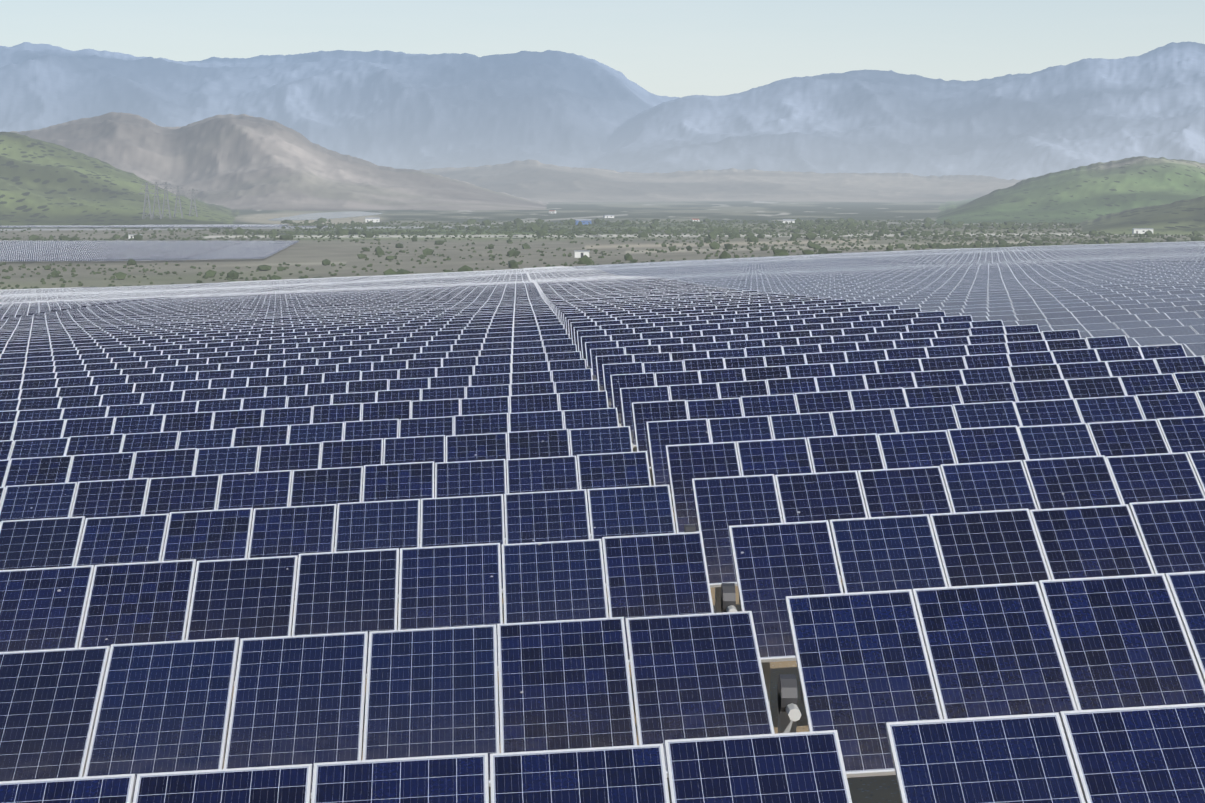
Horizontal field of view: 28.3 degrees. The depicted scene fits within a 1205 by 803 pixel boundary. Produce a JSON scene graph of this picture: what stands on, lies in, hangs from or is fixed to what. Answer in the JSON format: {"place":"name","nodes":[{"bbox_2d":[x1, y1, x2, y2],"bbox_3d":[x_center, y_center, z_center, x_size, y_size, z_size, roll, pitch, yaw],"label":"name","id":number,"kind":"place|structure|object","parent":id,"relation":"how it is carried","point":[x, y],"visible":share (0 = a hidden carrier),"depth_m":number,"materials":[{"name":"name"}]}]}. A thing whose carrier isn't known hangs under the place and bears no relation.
{"place":"outdoors","nodes":[
{"label":"outdoors","id":0,"kind":"place"},
{"bbox_2d":[269,211,381,220],"bbox_3d":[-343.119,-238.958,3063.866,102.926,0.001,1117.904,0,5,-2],"label":"reservoir water","id":1,"kind":"structure","parent":0,"point":[326,215],"depth_m":3015.19,"materials":[{"name":"grey liquid"}]},
{"bbox_2d":[0,241,1204,802],"bbox_3d":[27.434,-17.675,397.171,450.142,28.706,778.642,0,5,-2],"label":"solar panels","id":2,"kind":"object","parent":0,"point":[976,477],"depth_m":27.98,"materials":[{"name":"blue glass"}]},
{"bbox_2d":[186,328,933,735],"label":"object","id":3,"kind":"object","parent":2,"relation":"on","point":[788,714],"depth_m":18.04,"materials":[{"name":"silver metal"}]},
{"bbox_2d":[0,41,1204,802],"bbox_3d":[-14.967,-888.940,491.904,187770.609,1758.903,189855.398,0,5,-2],"label":"terrain","id":4,"kind":"structure","parent":0,"point":[98,139],"depth_m":14922.73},
{"bbox_2d":[128,234,141,238],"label":"inverter station","id":5,"kind":"object","parent":4,"relation":"on","point":[130,236],"visible":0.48,"depth_m":1515.67,"materials":[{"name":"white paint"}]},
{"bbox_2d":[138,182,154,218],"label":"power pylon","id":6,"kind":"object","parent":4,"relation":"on","point":[148,193],"visible":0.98,"depth_m":2164.02,"materials":[{"name":"grey metal"}]},
{"bbox_2d":[0,240,298,260],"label":"solar block","id":7,"kind":"structure","parent":4,"relation":"on","point":[12,250],"depth_m":1220.20,"materials":[{"name":"blue glass"}]},
{"bbox_2d":[150,182,164,218],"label":"power pylon","id":8,"kind":"object","parent":4,"relation":"on","point":[158,203],"visible":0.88,"depth_m":2191.28,"materials":[{"name":"grey metal"}]},
{"bbox_2d":[0,224,327,226],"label":"solar block","id":9,"kind":"structure","parent":4,"relation":"on","point":[250,225],"depth_m":1956.48,"materials":[{"name":"glass"}]},
{"bbox_2d":[159,182,172,217],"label":"power pylon","id":10,"kind":"object","parent":4,"relation":"on","point":[166,188],"visible":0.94,"depth_m":2216.72,"materials":[{"name":"grey metal"}]},
{"bbox_2d":[172,186,182,217],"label":"power pylon","id":11,"kind":"object","parent":4,"relation":"on","point":[175,210],"visible":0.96,"depth_m":2259.32,"materials":[{"name":"grey metal"}]},
{"bbox_2d":[185,189,198,216],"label":"power pylon","id":12,"kind":"object","parent":4,"relation":"on","point":[193,190],"visible":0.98,"depth_m":2348.18,"materials":[{"name":"grey metal"}]},
{"bbox_2d":[365,218,379,221],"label":"white shed","id":13,"kind":"structure","parent":4,"relation":"on","point":[372,219],"depth_m":2394.34,"materials":[{"name":"paint"}]},
{"bbox_2d":[575,251,588,257],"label":"inverter station","id":14,"kind":"object","parent":4,"relation":"on","point":[579,254],"visible":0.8,"depth_m":1058.65,"materials":[{"name":"white paint"}]},
{"bbox_2d":[575,219,590,224],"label":"blue warehouse","id":15,"kind":"structure","parent":4,"relation":"on","point":[586,221],"depth_m":2171.63,"materials":[{"name":"blue paint"}]},
{"bbox_2d":[0,217,1204,289],"bbox_3d":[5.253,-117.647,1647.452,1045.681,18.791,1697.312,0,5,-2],"label":"scrub bushes","id":16,"kind":"object","parent":4,"relation":"on","point":[822,226],"visible":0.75,"depth_m":1595.86,"materials":[{"name":"green plant"}]},
{"bbox_2d":[549,210,795,223],"bbox_3d":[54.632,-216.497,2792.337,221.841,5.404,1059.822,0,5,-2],"label":"buildings","id":17,"kind":"structure","parent":4,"relation":"on","point":[612,216],"depth_m":2390.10,"materials":[{"name":"white paint"}]},
{"bbox_2d":[1132,228,1152,233],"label":"building","id":18,"kind":"structure","parent":4,"relation":"on","point":[1139,230],"depth_m":1696.33,"materials":[{"name":"white paint"}]},
{"bbox_2d":[0,0,1204,97],"label":"sky","id":19,"kind":"structure","parent":0,"point":[670,48],"materials":[{"name":"white"}]}
]}

